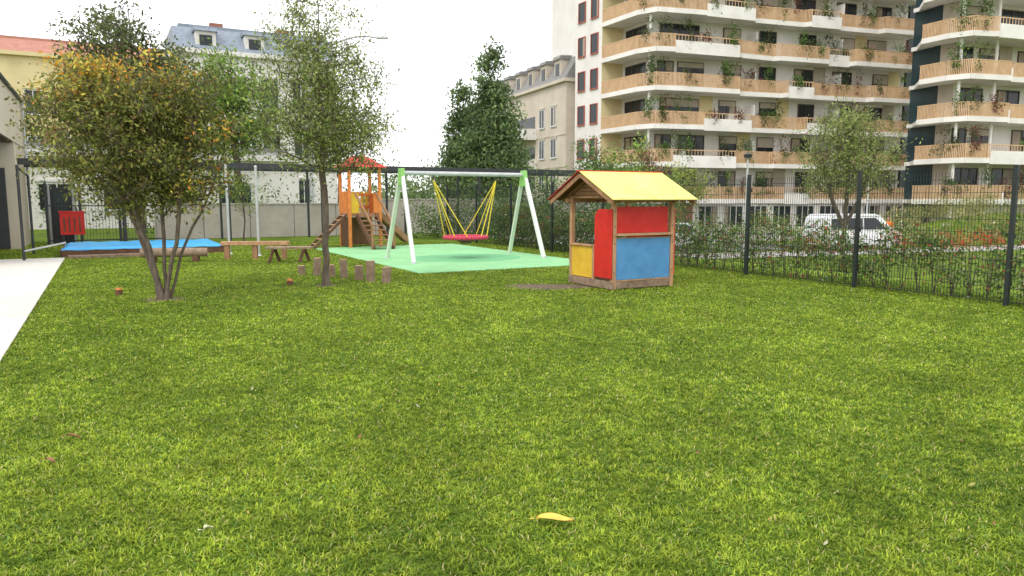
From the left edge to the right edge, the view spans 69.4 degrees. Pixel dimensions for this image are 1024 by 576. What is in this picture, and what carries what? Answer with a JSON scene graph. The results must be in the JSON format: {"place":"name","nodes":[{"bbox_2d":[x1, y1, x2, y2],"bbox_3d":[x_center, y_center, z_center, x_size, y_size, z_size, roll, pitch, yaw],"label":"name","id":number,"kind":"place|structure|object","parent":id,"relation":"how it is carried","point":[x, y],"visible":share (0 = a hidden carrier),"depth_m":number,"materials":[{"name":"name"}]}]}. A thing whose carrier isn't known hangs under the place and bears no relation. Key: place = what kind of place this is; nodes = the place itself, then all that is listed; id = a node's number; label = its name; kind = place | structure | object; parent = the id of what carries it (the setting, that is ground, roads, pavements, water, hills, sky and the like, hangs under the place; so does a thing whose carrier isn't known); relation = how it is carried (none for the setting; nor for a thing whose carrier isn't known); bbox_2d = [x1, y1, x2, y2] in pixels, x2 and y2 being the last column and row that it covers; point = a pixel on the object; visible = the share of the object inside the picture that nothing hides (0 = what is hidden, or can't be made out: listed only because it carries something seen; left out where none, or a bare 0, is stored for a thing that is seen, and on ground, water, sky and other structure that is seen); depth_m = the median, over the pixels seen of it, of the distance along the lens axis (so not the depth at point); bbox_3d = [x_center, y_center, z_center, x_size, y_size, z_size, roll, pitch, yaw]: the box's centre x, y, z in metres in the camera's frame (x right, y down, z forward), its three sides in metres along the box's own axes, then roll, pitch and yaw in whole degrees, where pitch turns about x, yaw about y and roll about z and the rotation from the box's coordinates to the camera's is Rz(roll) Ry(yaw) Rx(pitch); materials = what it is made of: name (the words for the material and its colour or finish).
{"place":"outdoors","nodes":[
{"label":"outdoors","id":0,"kind":"place"},
{"bbox_2d":[0,258,64,360],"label":"pavement","id":1,"kind":"structure","parent":0,"point":[24,284],"depth_m":12.83,"materials":[{"name":"concrete"}]},
{"bbox_2d":[0,142,30,248],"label":"end wall","id":2,"kind":"structure","parent":1,"relation":"on","point":[9,152],"depth_m":22.95,"materials":[{"name":"paint"}]},
{"bbox_2d":[0,168,10,248],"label":"open door","id":3,"kind":"structure","parent":2,"relation":"attached to","point":[5,242],"depth_m":22.74,"materials":[{"name":"metal"}]},
{"bbox_2d":[0,79,23,147],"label":"wall","id":4,"kind":"structure","parent":2,"relation":"on","point":[6,114],"depth_m":22.05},
{"bbox_2d":[0,54,169,142],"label":"walls","id":5,"kind":"structure","parent":0,"point":[14,69],"depth_m":57.80,"materials":[{"name":"yellow paint"}]},
{"bbox_2d":[0,49,148,62],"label":"cornice","id":6,"kind":"structure","parent":5,"relation":"on","point":[21,53],"depth_m":57.47,"materials":[{"name":"yellow paint"}]},
{"bbox_2d":[0,38,164,61],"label":"roof","id":7,"kind":"structure","parent":6,"relation":"on","point":[21,45],"depth_m":58.40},
{"bbox_2d":[168,46,338,65],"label":"cornice","id":8,"kind":"structure","parent":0,"point":[243,54],"depth_m":51.12,"materials":[{"name":"white paint"}]},
{"bbox_2d":[165,25,336,60],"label":"roof","id":9,"kind":"structure","parent":8,"relation":"on","point":[223,38],"depth_m":51.41,"materials":[{"name":"stone"}]},
{"bbox_2d":[177,23,313,38],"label":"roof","id":10,"kind":"structure","parent":9,"relation":"on","point":[217,28],"depth_m":52.30,"materials":[{"name":"metal"}]},
{"bbox_2d":[194,30,309,53],"bbox_3d":[-18.460,-17.133,52.638,7.700,1.210,1.790,-4,8,-29],"label":"dormer","id":11,"kind":"object","parent":9,"relation":"on","point":[246,38],"depth_m":50.65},
{"bbox_2d":[191,26,308,40],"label":"dormer roof","id":12,"kind":"structure","parent":11,"relation":"on","point":[194,28],"depth_m":51.32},
{"bbox_2d":[174,52,337,202],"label":"walls","id":13,"kind":"structure","parent":0,"point":[332,194],"depth_m":53.17,"materials":[{"name":"white paint"}]},
{"bbox_2d":[195,75,309,202],"bbox_3d":[-18.186,-10.255,52.446,7.750,8.900,0.025,-4,8,-29],"label":"glass","id":14,"kind":"object","parent":13,"relation":"attached to","point":[301,191],"visible":0.06,"depth_m":53.50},
{"bbox_2d":[0,0,551,197],"label":"sky","id":15,"kind":"structure","parent":0,"point":[431,42],"materials":[{"name":"white"}]},
{"bbox_2d":[0,199,1023,575],"bbox_3d":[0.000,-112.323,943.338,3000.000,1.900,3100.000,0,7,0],"label":"ground lawn","id":16,"kind":"structure","parent":0,"point":[40,239],"depth_m":5.15,"materials":[{"name":"plant"}]},
{"bbox_2d":[15,165,65,260],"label":"steel gate","id":17,"kind":"structure","parent":16,"relation":"on","point":[17,169],"depth_m":18.65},
{"bbox_2d":[46,185,76,243],"bbox_3d":[-15.788,-2.592,25.955,0.810,2.050,0.120,-4,8,-29],"label":"frame","id":18,"kind":"object","parent":16,"relation":"on","point":[49,213],"visible":0.47,"depth_m":25.79,"materials":[{"name":"metal"}]},
{"bbox_2d":[49,187,74,243],"bbox_3d":[-15.788,-2.542,25.961,0.650,1.950,0.080,-4,8,-29],"label":"leaf","id":19,"kind":"object","parent":18,"relation":"attached to","point":[56,217],"visible":0.48,"depth_m":25.88,"materials":[{"name":"metal"}]},
{"bbox_2d":[58,211,84,244],"bbox_3d":[-14.897,-2.033,25.083,0.780,1.150,0.070,-4,8,-29],"label":"red play panel","id":20,"kind":"object","parent":16,"relation":"on","point":[72,222],"visible":0.91,"depth_m":25.04,"materials":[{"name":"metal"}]},
{"bbox_2d":[43,183,164,243],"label":"fence","id":21,"kind":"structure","parent":16,"relation":"on","point":[49,240],"depth_m":25.76,"materials":[{"name":"metal"}]},
{"bbox_2d":[68,253,139,258],"bbox_3d":[-10.659,-0.878,19.995,2.300,0.080,0.320,-4,8,-29],"label":"wooden deck edge","id":22,"kind":"object","parent":16,"relation":"on","point":[104,255],"visible":0.56,"depth_m":19.75,"materials":[{"name":"brown wood"}]},
{"bbox_2d":[46,0,208,232],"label":"broadleaf tree","id":23,"kind":"object","parent":16,"relation":"on","point":[105,27],"visible":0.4,"depth_m":32.20,"materials":[{"name":"green plant"}]},
{"bbox_2d":[60,239,223,257],"bbox_3d":[-10.988,-1.226,22.070,4.150,0.271,3.220,-4,8,-29],"label":"covered sandpit","id":24,"kind":"object","parent":16,"relation":"on","point":[91,247],"visible":0.83,"depth_m":21.23,"materials":[{"name":"fabric"}]},
{"bbox_2d":[24,128,304,229],"bbox_3d":[-21.247,-6.150,41.830,17.598,5.300,5.650,-4,8,-29],"label":"white annex","id":25,"kind":"object","parent":16,"relation":"on","point":[275,183],"visible":0.17,"depth_m":40.20,"materials":[{"name":"paint"}]},
{"bbox_2d":[141,297,190,301],"bbox_3d":[-5.465,0.200,11.598,0.661,0.056,0.598,4,8,30],"label":"bare soil patch","id":26,"kind":"object","parent":16,"relation":"on","point":[151,299],"visible":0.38,"depth_m":11.54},
{"bbox_2d":[2,35,259,299],"bbox_3d":[-5.722,-1.764,11.358,3.552,3.950,3.160,0,7,0],"label":"multi stem tree","id":27,"kind":"object","parent":26,"relation":"on","point":[129,110],"visible":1,"depth_m":10.94,"materials":[{"name":"green plant"}]},
{"bbox_2d":[139,248,207,261],"bbox_3d":[-8.392,-0.824,18.394,1.550,0.357,0.240,-1,7,-12],"label":"log bench","id":28,"kind":"object","parent":16,"relation":"on","point":[195,254],"visible":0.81,"depth_m":18.36,"materials":[{"name":"brown wood"}]},
{"bbox_2d":[154,205,203,239],"bbox_3d":[-12.923,-2.558,28.717,1.730,1.320,0.200,-4,8,-29],"label":"panel","id":29,"kind":"object","parent":16,"relation":"on","point":[170,230],"visible":0.6,"depth_m":28.70,"materials":[{"name":"concrete"}]},
{"bbox_2d":[203,205,250,238],"bbox_3d":[-11.390,-2.660,29.554,1.730,1.320,0.200,-4,8,-29],"label":"panel","id":30,"kind":"object","parent":16,"relation":"on","point":[211,222],"visible":0.64,"depth_m":29.43,"materials":[{"name":"concrete"}]},
{"bbox_2d":[178,38,289,202],"bbox_3d":[-12.184,-6.626,32.530,5.073,8.506,4.578,-4,8,-30],"label":"broadleaf tree","id":31,"kind":"object","parent":16,"relation":"on","point":[230,100],"visible":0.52,"depth_m":31.91,"materials":[{"name":"green plant"}]},
{"bbox_2d":[213,159,269,240],"bbox_3d":[-9.835,-3.238,27.066,2.066,3.072,1.788,4,8,31],"label":"young tree","id":32,"kind":"object","parent":16,"relation":"on","point":[240,188],"visible":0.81,"depth_m":27.03,"materials":[{"name":"green plant"}]},
{"bbox_2d":[252,245,257,258],"bbox_3d":[-6.669,-0.928,19.201,0.130,0.369,0.130,-1,7,-6],"label":"post","id":33,"kind":"object","parent":16,"relation":"on","point":[254,251],"visible":0.88,"depth_m":19.14,"materials":[{"name":"brown wood"}]},
{"bbox_2d":[220,241,289,245],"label":"beam","id":34,"kind":"structure","parent":33,"relation":"on","point":[223,243],"depth_m":19.09,"materials":[{"name":"brown wood"}]},
{"bbox_2d":[254,165,261,255],"bbox_3d":[-6.957,-2.101,20.194,0.171,2.460,0.180,0,7,0],"label":"steel pole","id":35,"kind":"object","parent":16,"relation":"on","point":[256,202],"visible":0.81,"depth_m":20.15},
{"bbox_2d":[250,205,294,237],"bbox_3d":[-9.857,-2.761,30.392,1.730,1.320,0.200,-4,8,-29],"label":"panel","id":36,"kind":"object","parent":16,"relation":"on","point":[276,220],"visible":0.84,"depth_m":30.32,"materials":[{"name":"concrete"}]},
{"bbox_2d":[265,246,312,262],"bbox_3d":[-5.504,-0.824,18.294,1.100,0.399,0.442,-1,7,-7],"label":"wooden bench","id":37,"kind":"object","parent":16,"relation":"on","point":[302,248],"visible":0.96,"depth_m":18.14,"materials":[{"name":"brown wood"}]},
{"bbox_2d":[26,167,557,236],"bbox_3d":[-7.580,-3.808,33.271,25.191,3.798,4.141,-4,8,-27],"label":"foliage","id":38,"kind":"object","parent":16,"relation":"on","point":[100,213],"visible":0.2,"depth_m":31.18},
{"bbox_2d":[17,158,576,240],"bbox_3d":[-6.637,-3.454,29.793,23.100,2.840,2.300,-4,8,-29],"label":"steel pergola","id":39,"kind":"object","parent":16,"relation":"on","point":[25,162],"visible":0.48,"depth_m":29.83,"materials":[{"name":"metal"}]},
{"bbox_2d":[294,204,335,235],"bbox_3d":[-8.324,-2.862,31.229,1.730,1.320,0.200,-4,8,-29],"label":"panel","id":40,"kind":"object","parent":16,"relation":"on","point":[300,222],"visible":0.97,"depth_m":31.06,"materials":[{"name":"concrete"}]},
{"bbox_2d":[307,35,387,202],"bbox_3d":[-7.242,-6.740,32.812,3.698,8.639,0.226,0,7,3],"label":"street lamp","id":41,"kind":"object","parent":16,"relation":"on","point":[310,182],"visible":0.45,"depth_m":32.71,"materials":[{"name":"metal"}]},
{"bbox_2d":[375,200,412,233],"bbox_3d":[-5.257,-3.155,32.894,1.730,1.500,0.200,-4,8,-29],"label":"panel","id":42,"kind":"object","parent":16,"relation":"on","point":[399,222],"visible":0.21,"depth_m":32.89,"materials":[{"name":"concrete"}]},
{"bbox_2d":[346,149,445,202],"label":"distant trees","id":43,"kind":"object","parent":16,"relation":"on","point":[414,191],"visible":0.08,"depth_m":84.00,"materials":[{"name":"green plant"}]},
{"bbox_2d":[413,200,448,233],"bbox_3d":[-3.724,-3.256,33.731,1.730,1.500,0.200,-4,8,-29],"label":"panel","id":44,"kind":"object","parent":16,"relation":"on","point":[428,202],"visible":0.42,"depth_m":33.52,"materials":[{"name":"concrete"}]},
{"bbox_2d":[316,244,568,273],"bbox_3d":[-2.017,-0.897,20.591,4.800,0.073,9.000,-4,8,-29],"label":"rubber play surface","id":45,"kind":"object","parent":16,"relation":"on","point":[434,258],"visible":0.89,"depth_m":19.27,"materials":[{"name":"rubber"}]},
{"bbox_2d":[310,155,407,249],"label":"climbing tower","id":46,"kind":"structure","parent":45,"relation":"on","point":[356,226],"depth_m":23.80,"materials":[{"name":"orange wood"}]},
{"bbox_2d":[385,168,546,263],"bbox_3d":[-1.217,-1.921,19.353,3.817,2.336,2.059,-4,8,-29],"label":"nest swing","id":47,"kind":"object","parent":45,"relation":"on","point":[464,238],"visible":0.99,"depth_m":19.20,"materials":[{"name":"white paint"}]},
{"bbox_2d":[424,78,484,198],"bbox_3d":[-3.809,-10.162,56.128,5.813,11.466,6.018,0,7,0],"label":"columnar hornbeam tree","id":48,"kind":"object","parent":16,"relation":"on","point":[457,125],"visible":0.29,"depth_m":55.37,"materials":[{"name":"green plant"}]},
{"bbox_2d":[401,195,561,238],"bbox_3d":[-0.886,-3.005,30.484,7.687,1.837,2.687,-4,8,-27],"label":"shrub bed","id":49,"kind":"object","parent":16,"relation":"on","point":[431,227],"visible":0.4,"depth_m":29.47,"materials":[{"name":"green plant"}]},
{"bbox_2d":[448,35,538,198],"bbox_3d":[-1.510,-10.963,53.089,7.081,13.784,6.490,0,7,0],"label":"columnar hornbeam tree","id":50,"kind":"object","parent":16,"relation":"on","point":[494,133],"visible":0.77,"depth_m":51.97,"materials":[{"name":"green plant"}]},
{"bbox_2d":[483,81,574,197],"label":"walls","id":51,"kind":"structure","parent":16,"relation":"on","point":[561,96],"depth_m":70.67,"materials":[{"name":"beige paint"}]},
{"bbox_2d":[518,117,534,188],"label":"loggia glass","id":52,"kind":"object","parent":51,"relation":"attached to","point":[530,124],"visible":0.24,"depth_m":76.22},
{"bbox_2d":[510,77,574,97],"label":"cornice","id":53,"kind":"structure","parent":51,"relation":"on","point":[543,86],"depth_m":72.02,"materials":[{"name":"beige paint"}]},
{"bbox_2d":[504,56,575,94],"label":"roof","id":54,"kind":"structure","parent":53,"relation":"on","point":[568,71],"depth_m":71.61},
{"bbox_2d":[498,59,568,93],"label":"dormer","id":55,"kind":"object","parent":54,"relation":"on","point":[547,68],"depth_m":75.36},
{"bbox_2d":[499,55,571,83],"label":"dormer roof","id":56,"kind":"structure","parent":55,"relation":"on","point":[567,57],"depth_m":75.17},
{"bbox_2d":[539,106,556,189],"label":"frames","id":57,"kind":"structure","parent":51,"relation":"attached to","point":[550,139],"depth_m":71.85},
{"bbox_2d":[539,108,555,188],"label":"glass","id":58,"kind":"object","parent":57,"relation":"in","point":[552,177],"visible":0.18,"depth_m":73.11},
{"bbox_2d":[63,256,1011,549],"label":"fallen leaves","id":59,"kind":"object","parent":16,"relation":"on","point":[643,350],"depth_m":3.58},
{"bbox_2d":[506,284,595,289],"bbox_3d":[0.785,0.003,13.226,1.857,0.056,0.921,0,7,0],"label":"bare soil patch","id":60,"kind":"object","parent":16,"relation":"on","point":[550,286],"visible":0.49,"depth_m":13.24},
{"bbox_2d":[552,0,575,60],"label":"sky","id":61,"kind":"structure","parent":16,"relation":"on","point":[563,27],"depth_m":71.17,"materials":[{"name":"white paint"}]},
{"bbox_2d":[574,0,602,169],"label":"wall","id":62,"kind":"structure","parent":16,"relation":"on","point":[587,97],"depth_m":65.64,"materials":[{"name":"white paint"}]},
{"bbox_2d":[577,0,598,158],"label":"frames","id":63,"kind":"structure","parent":62,"relation":"attached to","point":[590,73],"depth_m":65.52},
{"bbox_2d":[461,157,715,258],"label":"tall shrubs","id":64,"kind":"object","parent":16,"relation":"on","point":[547,206],"visible":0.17,"depth_m":23.94,"materials":[{"name":"green plant"}]},
{"bbox_2d":[566,135,617,204],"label":"young tree","id":65,"kind":"object","parent":16,"relation":"on","point":[594,164],"visible":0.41,"depth_m":28.96,"materials":[{"name":"green plant"}]},
{"bbox_2d":[600,0,623,208],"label":"wall","id":66,"kind":"structure","parent":16,"relation":"on","point":[610,107],"depth_m":64.41,"materials":[{"name":"yellow paint"}]},
{"bbox_2d":[548,170,697,289],"bbox_3d":[1.964,-1.086,13.472,1.860,2.060,2.043,-4,8,-29],"label":"playhouse","id":67,"kind":"object","parent":16,"relation":"on","point":[641,253],"visible":1,"depth_m":12.97,"materials":[{"name":"brown wood"}]},
{"bbox_2d":[597,131,660,203],"bbox_3d":[4.658,-3.767,29.197,2.831,4.812,2.732,0,7,0],"label":"young tree","id":68,"kind":"object","parent":16,"relation":"on","point":[632,166],"visible":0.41,"depth_m":29.03,"materials":[{"name":"green plant"}]},
{"bbox_2d":[620,0,650,206],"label":"wall","id":69,"kind":"structure","parent":16,"relation":"on","point":[624,101],"depth_m":63.33,"materials":[{"name":"white paint"}]},
{"bbox_2d":[629,136,673,206],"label":"young tree","id":70,"kind":"object","parent":16,"relation":"on","point":[648,157],"visible":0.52,"depth_m":30.03,"materials":[{"name":"green plant"}]},
{"bbox_2d":[660,155,722,254],"bbox_3d":[7.444,-3.478,31.887,3.076,4.393,2.482,0,7,0],"label":"young tree","id":71,"kind":"object","parent":16,"relation":"on","point":[681,174],"visible":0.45,"depth_m":31.49,"materials":[{"name":"green plant"}]},
{"bbox_2d":[446,165,1023,305],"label":"fence","id":72,"kind":"object","parent":16,"relation":"on","point":[580,211],"visible":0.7,"depth_m":13.71,"materials":[{"name":"metal"}]},
{"bbox_2d":[480,237,1023,300],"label":"verge grass","id":73,"kind":"structure","parent":16,"relation":"on","point":[910,283],"depth_m":14.08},
{"bbox_2d":[485,198,1023,300],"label":"hedge","id":74,"kind":"object","parent":16,"relation":"on","point":[825,244],"depth_m":13.75,"materials":[{"name":"plant"}]},
{"bbox_2d":[650,203,902,229],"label":"ground floor wall","id":75,"kind":"structure","parent":16,"relation":"on","point":[792,211],"depth_m":65.02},
{"bbox_2d":[697,205,901,227],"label":"frames","id":76,"kind":"structure","parent":75,"relation":"attached to","point":[790,211],"depth_m":65.29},
{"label":"slab","id":77,"kind":"object","parent":75,"relation":"on","visible":0},
{"bbox_2d":[600,6,913,203],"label":"fascia","id":78,"kind":"structure","parent":77,"relation":"on","point":[742,55],"depth_m":62.83,"materials":[{"name":"paint"}]},
{"bbox_2d":[600,6,913,165],"bbox_3d":[22.884,-16.660,63.003,29.881,18.040,5.860,-1,7,-7],"label":"rail","id":79,"kind":"object","parent":77,"relation":"on","point":[745,91],"visible":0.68,"depth_m":62.51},
{"bbox_2d":[600,0,914,198],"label":"railing slats","id":80,"kind":"object","parent":79,"relation":"on","point":[750,48],"visible":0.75,"depth_m":62.86,"materials":[{"name":"wood"}]},
{"bbox_2d":[601,0,914,187],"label":"handrail","id":81,"kind":"object","parent":80,"relation":"attached to","point":[754,79],"visible":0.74,"depth_m":62.57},
{"bbox_2d":[624,0,891,198],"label":"frames","id":82,"kind":"structure","parent":77,"relation":"on","point":[740,78],"depth_m":64.14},
{"bbox_2d":[578,0,900,227],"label":"glass","id":83,"kind":"object","parent":82,"relation":"attached to","point":[632,70],"visible":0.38,"depth_m":64.52,"materials":[{"name":"glass"}]},
{"bbox_2d":[583,0,884,226],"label":"curtains","id":84,"kind":"object","parent":83,"relation":"attached to","point":[732,108],"visible":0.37,"depth_m":64.55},
{"bbox_2d":[661,0,887,181],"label":"blind","id":85,"kind":"object","parent":82,"relation":"attached to","point":[768,142],"visible":0.64,"depth_m":64.03,"materials":[{"name":"fabric"}]},
{"bbox_2d":[672,3,849,203],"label":"parapet","id":86,"kind":"structure","parent":77,"relation":"on","point":[715,49],"depth_m":60.77,"materials":[{"name":"paint"}]},
{"bbox_2d":[682,0,847,192],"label":"parapet bars","id":87,"kind":"object","parent":86,"relation":"on","point":[743,115],"visible":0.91,"depth_m":60.78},
{"bbox_2d":[640,2,902,198],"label":"planters","id":88,"kind":"object","parent":77,"relation":"on","point":[837,94],"visible":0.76,"depth_m":61.99,"materials":[{"name":"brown wood"}]},
{"bbox_2d":[742,0,844,194],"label":"privacy screen","id":89,"kind":"object","parent":77,"relation":"on","point":[750,109],"visible":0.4,"depth_m":64.47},
{"bbox_2d":[645,2,907,221],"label":"column","id":90,"kind":"structure","parent":16,"relation":"on","point":[649,92],"depth_m":66.93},
{"bbox_2d":[650,0,908,198],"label":"wall","id":91,"kind":"structure","parent":16,"relation":"on","point":[783,73],"depth_m":64.88,"materials":[{"name":"white paint"}]},
{"bbox_2d":[604,128,906,138],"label":"slab","id":92,"kind":"structure","parent":91,"relation":"attached to","point":[659,129],"depth_m":62.59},
{"bbox_2d":[604,90,909,105],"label":"slab","id":93,"kind":"structure","parent":91,"relation":"attached to","point":[640,93],"depth_m":63.03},
{"bbox_2d":[604,51,911,72],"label":"slab","id":94,"kind":"structure","parent":91,"relation":"attached to","point":[636,57],"depth_m":63.24,"materials":[{"name":"concrete"}]},
{"bbox_2d":[604,11,913,39],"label":"slab","id":95,"kind":"structure","parent":91,"relation":"on","point":[629,22],"depth_m":62.28,"materials":[{"name":"concrete"}]},
{"bbox_2d":[699,36,899,150],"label":"panel","id":96,"kind":"object","parent":91,"relation":"attached to","point":[705,103],"visible":0.49,"depth_m":65.36,"materials":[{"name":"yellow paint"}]},
{"bbox_2d":[773,0,893,198],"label":"panel","id":97,"kind":"object","parent":91,"relation":"attached to","point":[819,74],"visible":0.28,"depth_m":66.16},
{"bbox_2d":[849,0,915,5],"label":"slab","id":98,"kind":"structure","parent":91,"relation":"attached to","point":[897,2],"depth_m":66.67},
{"bbox_2d":[680,208,912,233],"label":"forecourt shrubs","id":99,"kind":"object","parent":16,"relation":"on","point":[769,221],"visible":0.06,"depth_m":56.18,"materials":[{"name":"green plant"}]},
{"bbox_2d":[675,224,1023,253],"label":"roadside shrubs","id":100,"kind":"object","parent":16,"relation":"on","point":[753,240],"visible":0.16,"depth_m":39.80,"materials":[{"name":"green plant"}]},
{"bbox_2d":[679,245,1023,258],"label":"footpath","id":101,"kind":"structure","parent":16,"relation":"on","point":[785,254],"depth_m":37.73,"materials":[{"name":"concrete"}]},
{"bbox_2d":[802,213,901,250],"bbox_3d":[18.387,-3.033,39.917,5.090,1.950,1.960,-2,7,-18],"label":"white van","id":102,"kind":"object","parent":16,"relation":"on","point":[831,220],"visible":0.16,"depth_m":39.08,"materials":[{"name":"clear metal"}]},
{"bbox_2d":[784,89,922,265],"bbox_3d":[13.805,-4.378,29.978,5.148,7.047,4.825,0,7,0],"label":"street tree","id":103,"kind":"object","parent":16,"relation":"on","point":[850,126],"visible":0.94,"depth_m":29.50,"materials":[{"name":"green plant"}]},
{"bbox_2d":[799,225,1006,252],"bbox_3d":[19.355,-2.343,35.741,13.085,1.484,1.875,-2,7,-18],"label":"red flower bed","id":104,"kind":"object","parent":16,"relation":"on","point":[985,238],"visible":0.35,"depth_m":36.61,"materials":[{"name":"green plant"}]},
{"bbox_2d":[897,5,915,198],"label":"glass stair tower","id":105,"kind":"structure","parent":16,"relation":"on","point":[911,14],"depth_m":69.58,"materials":[{"name":"glass"}]},
{"bbox_2d":[880,186,1023,240],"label":"ornamental grasses","id":106,"kind":"object","parent":16,"relation":"on","point":[943,211],"visible":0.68,"depth_m":47.97,"materials":[{"name":"green plant"}]},
{"bbox_2d":[902,0,1023,226],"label":"apartment block","id":107,"kind":"structure","parent":16,"relation":"on","point":[934,80],"depth_m":56.11,"materials":[{"name":"white"}]},
{"bbox_2d":[634,0,1023,202],"bbox_3d":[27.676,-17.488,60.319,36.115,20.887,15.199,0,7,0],"label":"balcony plants","id":108,"kind":"object","parent":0,"point":[843,80],"depth_m":60.45,"materials":[{"name":"plant"}]},
{"bbox_3d":[-3.343,-0.016,13.385,0.481,0.056,0.439,0,7,0],"label":"bare soil patch","id":109,"kind":"object","parent":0,"visible":0},
{"bbox_2d":[221,0,406,285],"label":"slender tree","id":110,"kind":"object","parent":109,"relation":"on","point":[321,138],"visible":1,"depth_m":12.76,"materials":[{"name":"green plant"}]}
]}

